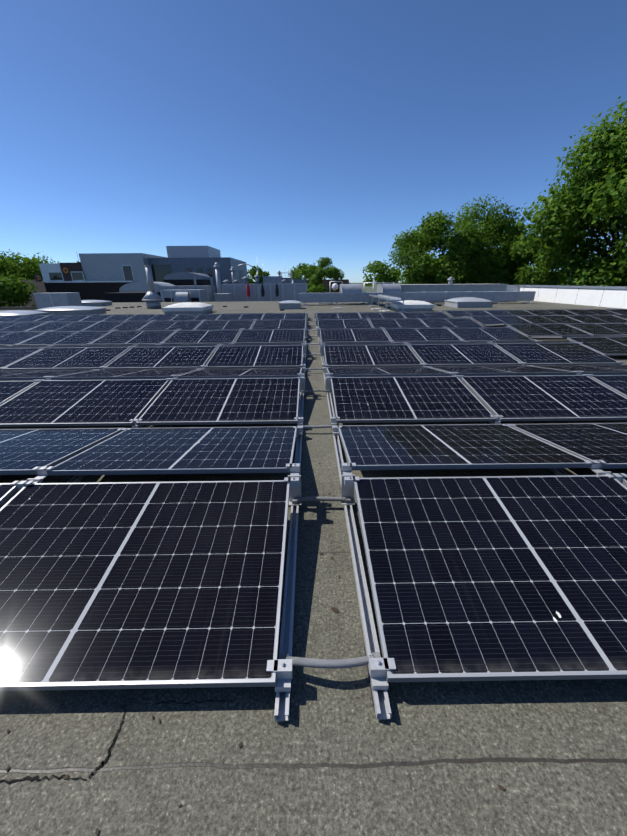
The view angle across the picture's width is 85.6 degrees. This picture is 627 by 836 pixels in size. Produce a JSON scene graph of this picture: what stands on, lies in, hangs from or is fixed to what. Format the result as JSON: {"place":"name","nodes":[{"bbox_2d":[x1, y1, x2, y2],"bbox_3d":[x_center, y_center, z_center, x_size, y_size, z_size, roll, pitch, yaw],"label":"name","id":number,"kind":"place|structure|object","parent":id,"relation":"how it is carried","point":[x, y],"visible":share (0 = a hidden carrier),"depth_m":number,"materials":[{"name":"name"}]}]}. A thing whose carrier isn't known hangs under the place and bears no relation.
{"place":"outdoors","nodes":[
{"label":"outdoors","id":0,"kind":"place"},
{"bbox_2d":[2,275,46,306],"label":"house","id":1,"kind":"structure","parent":0,"point":[40,286],"depth_m":53.10,"materials":[{"name":"red brick"}]},
{"bbox_2d":[0,301,626,835],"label":"roof slab","id":2,"kind":"structure","parent":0,"point":[334,757],"depth_m":1.18,"materials":[{"name":"grey concrete"}]},
{"bbox_2d":[0,310,48,315],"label":"skylight","id":3,"kind":"object","parent":2,"relation":"on","point":[15,312],"visible":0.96,"depth_m":14.78,"materials":[{"name":"plastic"}]},
{"bbox_2d":[0,774,86,783],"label":"roof crack","id":4,"kind":"object","parent":2,"relation":"on","point":[29,778],"visible":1,"depth_m":1.10,"materials":[{"name":"black"}]},
{"bbox_2d":[31,306,105,314],"bbox_3d":[-12.658,-5.619,17.634,2.826,0.411,1.590,-1,22,0],"label":"skylight","id":5,"kind":"object","parent":2,"relation":"on","point":[73,310],"visible":0.96,"depth_m":16.99,"materials":[{"name":"plastic"}]},
{"bbox_2d":[81,300,111,305],"bbox_3d":[-16.051,-8.275,24.309,2.412,0.400,1.479,-1,22,0],"label":"skylight","id":6,"kind":"object","parent":2,"relation":"on","point":[95,303],"visible":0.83,"depth_m":23.72,"materials":[{"name":"plastic"}]},
{"bbox_2d":[88,702,125,777],"bbox_3d":[-0.707,1.127,1.194,0.036,0.001,0.214,1,22,3],"label":"roof crack","id":7,"kind":"object","parent":2,"relation":"on","point":[105,760],"visible":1,"depth_m":1.16,"materials":[{"name":"black"}]},
{"bbox_2d":[142,266,163,308],"bbox_3d":[-10.109,-8.099,21.005,1.240,2.458,1.240,-1,22,0],"label":"roof vent","id":8,"kind":"object","parent":2,"relation":"on","point":[152,298],"visible":1,"depth_m":20.88,"materials":[{"name":"silver metal"}]},
{"bbox_2d":[162,302,212,313],"bbox_3d":[-6.561,-5.816,17.839,2.019,0.539,2.019,-1,22,0],"label":"skylight","id":9,"kind":"object","parent":2,"relation":"on","point":[190,308],"visible":1,"depth_m":17.02},
{"bbox_2d":[278,300,301,308],"bbox_3d":[-1.392,-6.852,20.413,1.330,0.465,1.330,-1,22,0],"label":"skylight","id":10,"kind":"object","parent":2,"relation":"on","point":[290,304],"visible":1,"depth_m":19.86,"materials":[{"name":"plastic"}]},
{"bbox_2d":[0,311,626,720],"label":"mounting rails","id":11,"kind":"object","parent":2,"relation":"on","point":[378,685],"visible":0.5,"depth_m":2.02,"materials":[{"name":"metal"}]},
{"bbox_2d":[0,483,17,506],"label":"solar panel","id":12,"kind":"object","parent":11,"relation":"on","point":[7,491],"depth_m":2.16,"materials":[{"name":"glass"}]},
{"bbox_2d":[0,381,36,404],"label":"solar panel","id":13,"kind":"object","parent":11,"relation":"on","point":[9,390],"visible":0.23,"depth_m":4.37,"materials":[{"name":"blue glass"}]},
{"bbox_2d":[0,348,42,370],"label":"solar panel","id":14,"kind":"object","parent":11,"relation":"on","point":[9,356],"visible":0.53,"depth_m":6.59,"materials":[{"name":"blue glass"}]},
{"bbox_2d":[0,332,44,345],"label":"solar panel","id":15,"kind":"object","parent":11,"relation":"on","point":[11,338],"visible":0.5,"depth_m":8.83,"materials":[{"name":"blue glass"}]},
{"bbox_2d":[0,322,46,330],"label":"solar panel","id":16,"kind":"object","parent":11,"relation":"on","point":[15,326],"visible":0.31,"depth_m":11.22,"materials":[{"name":"blue glass"}]},
{"bbox_2d":[0,315,47,321],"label":"solar panel","id":17,"kind":"object","parent":11,"relation":"on","point":[18,318],"visible":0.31,"depth_m":13.57,"materials":[{"name":"blue glass"}]},
{"bbox_2d":[0,370,93,379],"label":"solar panel","id":18,"kind":"object","parent":11,"relation":"on","point":[25,375],"visible":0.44,"depth_m":5.26,"materials":[{"name":"glass"}]},
{"bbox_2d":[0,428,120,474],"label":"solar panel","id":19,"kind":"object","parent":11,"relation":"on","point":[24,451],"visible":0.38,"depth_m":2.93,"materials":[{"name":"blue glass"}]},
{"bbox_2d":[27,322,97,330],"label":"solar panel","id":20,"kind":"object","parent":11,"relation":"on","point":[56,326],"visible":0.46,"depth_m":11.12,"materials":[{"name":"blue glass"}]},
{"bbox_2d":[17,331,109,345],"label":"solar panel","id":21,"kind":"object","parent":11,"relation":"on","point":[69,338],"visible":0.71,"depth_m":8.73,"materials":[{"name":"blue glass"}]},
{"bbox_2d":[36,315,91,320],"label":"solar panel","id":22,"kind":"object","parent":11,"relation":"on","point":[65,318],"visible":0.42,"depth_m":13.54,"materials":[{"name":"blue glass"}]},
{"bbox_2d":[3,347,129,370],"bbox_3d":[-4.615,-1.146,6.455,1.722,0.036,1.134,-1,30,-1],"label":"solar panel","id":23,"kind":"object","parent":11,"relation":"on","point":[86,358],"visible":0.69,"depth_m":6.34,"materials":[{"name":"blue glass"}]},
{"bbox_2d":[0,379,168,426],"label":"solar panel","id":24,"kind":"object","parent":11,"relation":"on","point":[48,403],"visible":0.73,"depth_m":4.00,"materials":[{"name":"glass"}]},
{"bbox_2d":[52,344,156,347],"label":"solar panel","id":25,"kind":"object","parent":11,"relation":"on","point":[73,346],"visible":0.6,"depth_m":7.09,"materials":[{"name":"blue metal"}]},
{"bbox_2d":[81,315,134,320],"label":"solar panel","id":26,"kind":"object","parent":11,"relation":"on","point":[109,317],"visible":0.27,"depth_m":13.58,"materials":[{"name":"blue glass"}]},
{"bbox_2d":[84,321,150,329],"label":"solar panel","id":27,"kind":"object","parent":11,"relation":"on","point":[119,325],"visible":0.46,"depth_m":11.16,"materials":[{"name":"blue glass"}]},
{"bbox_2d":[51,369,197,379],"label":"solar panel","id":28,"kind":"object","parent":11,"relation":"on","point":[131,374],"visible":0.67,"depth_m":5.03,"materials":[{"name":"glass"}]},
{"bbox_2d":[90,330,174,344],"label":"solar panel","id":29,"kind":"object","parent":11,"relation":"on","point":[131,337],"visible":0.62,"depth_m":8.76,"materials":[{"name":"blue glass"}]},
{"bbox_2d":[0,480,289,690],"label":"solar panel","id":30,"kind":"object","parent":11,"relation":"on","point":[130,585],"visible":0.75,"depth_m":1.60,"materials":[{"name":"black glass"}]},
{"bbox_2d":[126,314,177,320],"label":"solar panel","id":31,"kind":"object","parent":11,"relation":"on","point":[153,317],"visible":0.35,"depth_m":13.60,"materials":[{"name":"blue glass"}]},
{"bbox_2d":[104,346,216,369],"bbox_3d":[-2.835,-1.163,6.465,1.722,0.036,1.134,-1,30,0],"label":"solar panel","id":32,"kind":"object","parent":11,"relation":"on","point":[189,357],"visible":0.88,"depth_m":6.36,"materials":[{"name":"blue glass"}]},
{"bbox_2d":[139,321,202,329],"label":"solar panel","id":33,"kind":"object","parent":11,"relation":"on","point":[171,325],"visible":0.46,"depth_m":11.14,"materials":[{"name":"blue glass"}]},
{"bbox_2d":[47,426,296,475],"bbox_3d":[-1.025,0.246,2.933,1.722,0.036,1.134,-1,14,0],"label":"solar panel","id":34,"kind":"object","parent":11,"relation":"on","point":[215,450],"visible":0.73,"depth_m":2.72,"materials":[{"name":"blue glass"}]},
{"bbox_2d":[136,344,224,346],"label":"solar panel","id":35,"kind":"object","parent":11,"relation":"on","point":[173,345],"visible":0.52,"depth_m":7.10,"materials":[{"name":"blue metal"}]},
{"bbox_2d":[172,314,220,319],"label":"solar panel","id":36,"kind":"object","parent":11,"relation":"on","point":[197,316],"visible":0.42,"depth_m":13.57,"materials":[{"name":"blue glass"}]},
{"bbox_2d":[162,330,239,343],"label":"solar panel","id":37,"kind":"object","parent":11,"relation":"on","point":[203,336],"visible":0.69,"depth_m":8.75,"materials":[{"name":"blue glass"}]},
{"bbox_2d":[136,378,299,424],"bbox_3d":[-1.040,-0.235,4.112,1.722,0.035,1.134,-1,31,0],"label":"solar panel","id":38,"kind":"object","parent":11,"relation":"on","point":[226,401],"visible":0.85,"depth_m":3.99,"materials":[{"name":"glass"}]},
{"bbox_2d":[195,320,253,329],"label":"solar panel","id":39,"kind":"object","parent":11,"relation":"on","point":[225,324],"visible":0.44,"depth_m":11.21,"materials":[{"name":"blue glass"}]},
{"bbox_2d":[178,368,301,378],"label":"solar panel","id":40,"kind":"object","parent":11,"relation":"on","point":[250,373],"visible":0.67,"depth_m":5.04,"materials":[{"name":"glass"}]},
{"bbox_2d":[217,314,263,319],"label":"solar panel","id":41,"kind":"object","parent":11,"relation":"on","point":[240,316],"visible":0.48,"depth_m":13.55,"materials":[{"name":"blue glass"}]},
{"bbox_2d":[205,345,302,368],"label":"solar panel","id":42,"kind":"object","parent":11,"relation":"on","point":[270,356],"visible":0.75,"depth_m":6.37,"materials":[{"name":"blue glass"}]},
{"bbox_2d":[222,343,302,345],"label":"solar panel","id":43,"kind":"object","parent":11,"relation":"on","point":[263,344],"visible":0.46,"depth_m":7.12,"materials":[{"name":"blue metal"}]},
{"bbox_2d":[234,329,304,343],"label":"solar panel","id":44,"kind":"object","parent":11,"relation":"on","point":[268,336],"visible":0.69,"depth_m":8.77,"materials":[{"name":"blue glass"}]},
{"bbox_2d":[251,320,305,328],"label":"solar panel","id":45,"kind":"object","parent":11,"relation":"on","point":[279,324],"visible":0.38,"depth_m":11.18,"materials":[{"name":"blue glass"}]},
{"bbox_2d":[262,313,305,319],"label":"solar panel","id":46,"kind":"object","parent":11,"relation":"on","point":[276,316],"visible":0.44,"depth_m":13.62,"materials":[{"name":"blue glass"}]},
{"bbox_2d":[292,497,350,503],"bbox_3d":[0.055,0.575,2.377,0.410,0.042,0.046,-1,22,0],"label":"conduit","id":47,"kind":"object","parent":11,"relation":"on","point":[302,499],"visible":1,"depth_m":2.37,"materials":[{"name":"silver metal"}]},
{"bbox_2d":[279,652,380,668],"bbox_3d":[0.068,0.976,1.356,0.410,0.060,0.064,-1,22,0],"label":"conduit","id":48,"kind":"object","parent":11,"relation":"on","point":[332,663],"visible":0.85,"depth_m":1.34,"materials":[{"name":"silver metal"}]},
{"bbox_2d":[316,313,360,318],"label":"solar panel","id":49,"kind":"object","parent":11,"relation":"on","point":[338,316],"visible":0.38,"depth_m":13.58,"materials":[{"name":"blue glass"}]},
{"bbox_2d":[318,319,371,328],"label":"solar panel","id":50,"kind":"object","parent":11,"relation":"on","point":[350,323],"visible":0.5,"depth_m":11.24,"materials":[{"name":"blue glass"}]},
{"bbox_2d":[320,329,390,342],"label":"solar panel","id":51,"kind":"object","parent":11,"relation":"on","point":[353,335],"visible":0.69,"depth_m":8.75,"materials":[{"name":"blue glass"}]},
{"bbox_2d":[325,342,403,344],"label":"solar panel","id":52,"kind":"object","parent":11,"relation":"on","point":[387,343],"visible":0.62,"depth_m":7.13,"materials":[{"name":"blue metal"}]},
{"bbox_2d":[324,345,422,367],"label":"solar panel","id":53,"kind":"object","parent":11,"relation":"on","point":[370,356],"visible":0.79,"depth_m":6.39,"materials":[{"name":"blue glass"}]},
{"bbox_2d":[359,313,404,318],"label":"solar panel","id":54,"kind":"object","parent":11,"relation":"on","point":[379,315],"visible":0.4,"depth_m":13.67,"materials":[{"name":"blue glass"}]},
{"bbox_2d":[326,367,451,376],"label":"solar panel","id":55,"kind":"object","parent":11,"relation":"on","point":[383,372],"visible":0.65,"depth_m":5.07,"materials":[{"name":"glass"}]},
{"bbox_2d":[369,319,426,327],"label":"solar panel","id":56,"kind":"object","parent":11,"relation":"on","point":[393,323],"visible":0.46,"depth_m":11.22,"materials":[{"name":"blue glass"}]},
{"bbox_2d":[331,376,495,422],"bbox_3d":[1.102,-0.258,4.136,1.722,0.035,1.134,-1,31,-1],"label":"solar panel","id":57,"kind":"object","parent":11,"relation":"on","point":[405,399],"visible":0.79,"depth_m":4.01,"materials":[{"name":"glass"}]},
{"bbox_2d":[384,328,461,341],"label":"solar panel","id":58,"kind":"object","parent":11,"relation":"on","point":[424,335],"visible":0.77,"depth_m":8.79,"materials":[{"name":"blue glass"}]},
{"bbox_2d":[402,312,449,317],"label":"solar panel","id":59,"kind":"object","parent":11,"relation":"on","point":[424,315],"visible":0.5,"depth_m":13.65,"materials":[{"name":"blue glass"}]},
{"bbox_2d":[395,342,487,343],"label":"solar panel","id":60,"kind":"object","parent":11,"relation":"on","point":[445,342],"visible":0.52,"depth_m":7.15,"materials":[{"name":"black metal"}]},
{"bbox_2d":[420,318,482,326],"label":"solar panel","id":61,"kind":"object","parent":11,"relation":"on","point":[461,322],"visible":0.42,"depth_m":11.28,"materials":[{"name":"blue glass"}]},
{"bbox_2d":[338,424,591,469],"bbox_3d":[1.116,0.216,2.951,1.722,0.035,1.134,-1,13,0],"label":"solar panel","id":62,"kind":"object","parent":11,"relation":"on","point":[433,447],"visible":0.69,"depth_m":2.74,"materials":[{"name":"glass"}]},
{"bbox_2d":[409,344,521,365],"bbox_3d":[2.842,-1.227,6.512,1.722,0.036,1.134,-1,30,-1],"label":"solar panel","id":63,"kind":"object","parent":11,"relation":"on","point":[461,355],"visible":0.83,"depth_m":6.41,"materials":[{"name":"blue glass"}]},
{"bbox_2d":[444,310,492,317],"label":"solar panel","id":64,"kind":"object","parent":11,"relation":"on","point":[457,313],"visible":0.73,"depth_m":14.34,"materials":[{"name":"blue glass"}]},
{"bbox_2d":[354,475,626,681],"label":"solar panel","id":65,"kind":"object","parent":11,"relation":"on","point":[481,578],"visible":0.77,"depth_m":1.63,"materials":[{"name":"black glass"}]},
{"bbox_2d":[448,328,532,341],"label":"solar panel","id":66,"kind":"object","parent":11,"relation":"on","point":[484,334],"visible":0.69,"depth_m":8.82,"materials":[{"name":"blue glass"}]},
{"bbox_2d":[469,316,529,324],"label":"solar panel","id":67,"kind":"object","parent":11,"relation":"on","point":[485,320],"visible":0.79,"depth_m":12.00,"materials":[{"name":"blue glass"}]},
{"bbox_2d":[430,366,575,375],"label":"solar panel","id":68,"kind":"object","parent":11,"relation":"on","point":[491,370],"visible":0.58,"depth_m":5.08,"materials":[{"name":"glass"}]},
{"bbox_2d":[484,310,533,315],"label":"solar panel","id":69,"kind":"object","parent":11,"relation":"on","point":[505,312],"visible":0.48,"depth_m":14.46,"materials":[{"name":"blue glass"}]},
{"bbox_2d":[486,341,570,342],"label":"solar panel","id":70,"kind":"object","parent":11,"relation":"on","point":[527,342],"visible":0.48,"depth_m":7.16,"materials":[{"name":"black metal"}]},
{"bbox_2d":[461,375,626,420],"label":"solar panel","id":71,"kind":"object","parent":11,"relation":"on","point":[552,398],"visible":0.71,"depth_m":4.05,"materials":[{"name":"glass"}]},
{"bbox_2d":[507,324,590,336],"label":"solar panel","id":72,"kind":"object","parent":11,"relation":"on","point":[528,330],"visible":0.92,"depth_m":9.51,"materials":[{"name":"glass"}]},
{"bbox_2d":[517,315,582,322],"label":"solar panel","id":73,"kind":"object","parent":11,"relation":"on","point":[550,319],"visible":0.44,"depth_m":11.98,"materials":[{"name":"glass"}]},
{"bbox_2d":[524,310,576,314],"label":"solar panel","id":74,"kind":"object","parent":11,"relation":"on","point":[549,312],"visible":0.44,"depth_m":14.43,"materials":[{"name":"glass"}]},
{"bbox_2d":[495,343,620,365],"bbox_3d":[4.619,-1.248,6.529,1.722,0.035,1.134,-1,31,-1],"label":"solar panel","id":75,"kind":"object","parent":11,"relation":"on","point":[536,354],"visible":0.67,"depth_m":6.43,"materials":[{"name":"blue glass"}]},
{"bbox_2d":[512,423,626,468],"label":"solar panel","id":76,"kind":"object","parent":11,"relation":"on","point":[606,443],"visible":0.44,"depth_m":3.00,"materials":[{"name":"glass"}]},
{"bbox_2d":[534,365,626,374],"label":"solar panel","id":77,"kind":"object","parent":11,"relation":"on","point":[606,369],"visible":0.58,"depth_m":5.30,"materials":[{"name":"glass"}]},
{"bbox_2d":[565,309,619,314],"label":"solar panel","id":78,"kind":"object","parent":11,"relation":"on","point":[592,312],"visible":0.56,"depth_m":14.39,"materials":[{"name":"glass"}]},
{"bbox_2d":[565,315,626,322],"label":"solar panel","id":79,"kind":"object","parent":11,"relation":"on","point":[597,318],"visible":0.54,"depth_m":12.05,"materials":[{"name":"glass"}]},
{"bbox_2d":[566,323,626,335],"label":"solar panel","id":80,"kind":"object","parent":11,"relation":"on","point":[606,329],"visible":0.81,"depth_m":9.63,"materials":[{"name":"glass"}]},
{"bbox_2d":[567,337,626,355],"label":"solar panel","id":81,"kind":"object","parent":11,"relation":"on","point":[611,346],"visible":0.83,"depth_m":7.27,"materials":[{"name":"blue glass"}]},
{"bbox_2d":[591,375,626,397],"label":"solar panel","id":82,"kind":"object","parent":11,"relation":"on","point":[617,384],"visible":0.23,"depth_m":4.46,"materials":[{"name":"blue glass"}]},
{"bbox_2d":[5,347,625,835],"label":"roof debris","id":83,"kind":"object","parent":2,"relation":"on","point":[335,609],"visible":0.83,"depth_m":1.18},
{"bbox_2d":[359,282,406,311],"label":"cable tray frames","id":84,"kind":"structure","parent":2,"relation":"on","point":[388,298],"depth_m":19.96,"materials":[{"name":"metal"}]},
{"bbox_2d":[390,300,434,311],"bbox_3d":[5.359,-6.191,18.570,1.902,0.521,1.902,-1,22,0],"label":"skylight","id":85,"kind":"object","parent":2,"relation":"on","point":[412,305],"visible":0.98,"depth_m":17.80},
{"bbox_2d":[299,284,535,304],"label":"parapet wall","id":86,"kind":"structure","parent":2,"relation":"on","point":[352,293],"depth_m":22.89,"materials":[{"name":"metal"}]},
{"bbox_2d":[400,277,507,301],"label":"raised roof block","id":87,"kind":"structure","parent":2,"relation":"on","point":[450,286],"depth_m":24.95,"materials":[{"name":"concrete"}]},
{"bbox_2d":[444,297,493,307],"bbox_3d":[9.518,-7.159,20.864,2.148,0.547,2.148,-1,22,0],"label":"skylight","id":88,"kind":"object","parent":2,"relation":"on","point":[467,302],"visible":1,"depth_m":19.98,"materials":[{"name":"plastic"}]},
{"bbox_2d":[506,285,626,308],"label":"parapet","id":89,"kind":"structure","parent":2,"relation":"on","point":[609,296],"depth_m":21.56,"materials":[{"name":"metal"}]},
{"bbox_2d":[0,0,626,282],"label":"sky","id":90,"kind":"structure","parent":0,"point":[281,135],"materials":[{"name":"blue"}]},
{"bbox_2d":[350,282,567,291],"bbox_3d":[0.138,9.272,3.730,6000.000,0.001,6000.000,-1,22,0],"label":"ground","id":91,"kind":"structure","parent":0,"point":[367,289],"depth_m":590.91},
{"bbox_2d":[0,275,37,306],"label":"tree","id":92,"kind":"object","parent":91,"relation":"on","point":[15,291],"visible":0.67,"depth_m":45.91,"materials":[{"name":"green plant"}]},
{"bbox_2d":[0,249,58,279],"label":"tree","id":93,"kind":"object","parent":91,"relation":"on","point":[26,269],"visible":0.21,"depth_m":63.26,"materials":[{"name":"green plant"}]},
{"bbox_2d":[39,246,246,300],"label":"building","id":94,"kind":"structure","parent":91,"relation":"on","point":[93,276],"depth_m":50.92,"materials":[{"name":"concrete"}]},
{"bbox_2d":[247,266,269,283],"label":"tree","id":95,"kind":"object","parent":91,"relation":"on","point":[252,272],"visible":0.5,"depth_m":140.61,"materials":[{"name":"green plant"}]},
{"bbox_2d":[287,263,325,279],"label":"tree","id":96,"kind":"object","parent":91,"relation":"on","point":[304,270],"visible":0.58,"depth_m":154.63,"materials":[{"name":"green plant"}]},
{"bbox_2d":[306,257,343,292],"bbox_3d":[1.299,-11.425,38.338,4.626,12.524,4.047,16,27,36],"label":"tree","id":97,"kind":"object","parent":91,"relation":"on","point":[332,272],"visible":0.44,"depth_m":36.02,"materials":[{"name":"green plant"}]},
{"bbox_2d":[360,260,400,286],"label":"tree","id":98,"kind":"object","parent":91,"relation":"on","point":[380,269],"visible":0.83,"depth_m":125.91,"materials":[{"name":"green plant"}]},
{"bbox_2d":[388,209,492,283],"bbox_3d":[14.685,-15.091,41.207,11.561,16.994,10.924,-1,22,0],"label":"tree","id":99,"kind":"object","parent":91,"relation":"on","point":[416,246],"visible":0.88,"depth_m":37.51,"materials":[{"name":"green plant"}]},
{"bbox_2d":[437,194,538,283],"bbox_3d":[20.826,-17.019,42.969,11.942,19.170,11.340,-1,22,0],"label":"tree","id":100,"kind":"object","parent":91,"relation":"on","point":[505,235],"visible":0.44,"depth_m":38.49,"materials":[{"name":"green plant"}]},
{"bbox_2d":[484,237,575,284],"bbox_3d":[25.184,-13.404,39.904,9.697,14.692,9.196,-1,22,0],"label":"tree","id":101,"kind":"object","parent":91,"relation":"on","point":[536,275],"visible":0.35,"depth_m":36.35,"materials":[{"name":"green plant"}]},
{"bbox_2d":[517,96,626,285],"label":"tree","id":102,"kind":"object","parent":91,"relation":"on","point":[591,194],"visible":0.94,"depth_m":28.70,"materials":[{"name":"green plant"}]},
{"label":"roof","id":103,"kind":"object","parent":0,"visible":0},
{"bbox_2d":[33,272,210,308],"bbox_3d":[-17.974,-12.913,33.918,7.753,3.655,31.015,-1,22,0],"label":"rooftop plant","id":104,"kind":"object","parent":103,"relation":"on","point":[134,292],"visible":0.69,"depth_m":31.05,"materials":[{"name":"metal"}]},
{"bbox_2d":[157,285,231,301],"bbox_3d":[-11.814,-11.493,32.471,7.114,2.182,7.900,-1,22,0],"label":"rooftop plant","id":105,"kind":"object","parent":103,"relation":"on","point":[185,294],"visible":0.6,"depth_m":30.28,"materials":[{"name":"metal"}]},
{"bbox_2d":[193,262,280,301],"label":"vent pipes","id":106,"kind":"object","parent":103,"relation":"on","point":[217,273],"visible":0.79,"depth_m":33.83,"materials":[{"name":"silver metal"}]},
{"bbox_2d":[222,279,306,301],"bbox_3d":[-4.586,-14.433,38.643,11.210,2.547,2.620,-1,22,0],"label":"air handling unit","id":107,"kind":"object","parent":103,"relation":"on","point":[289,291],"visible":0.79,"depth_m":37.43,"materials":[{"name":"metal"}]},
{"bbox_2d":[238,264,305,283],"bbox_3d":[-5.711,-17.978,42.864,9.553,3.407,11.036,-1,22,0],"label":"rooftop plant","id":108,"kind":"object","parent":103,"relation":"on","point":[243,278],"visible":0.92,"depth_m":39.88,"materials":[{"name":"metal"}]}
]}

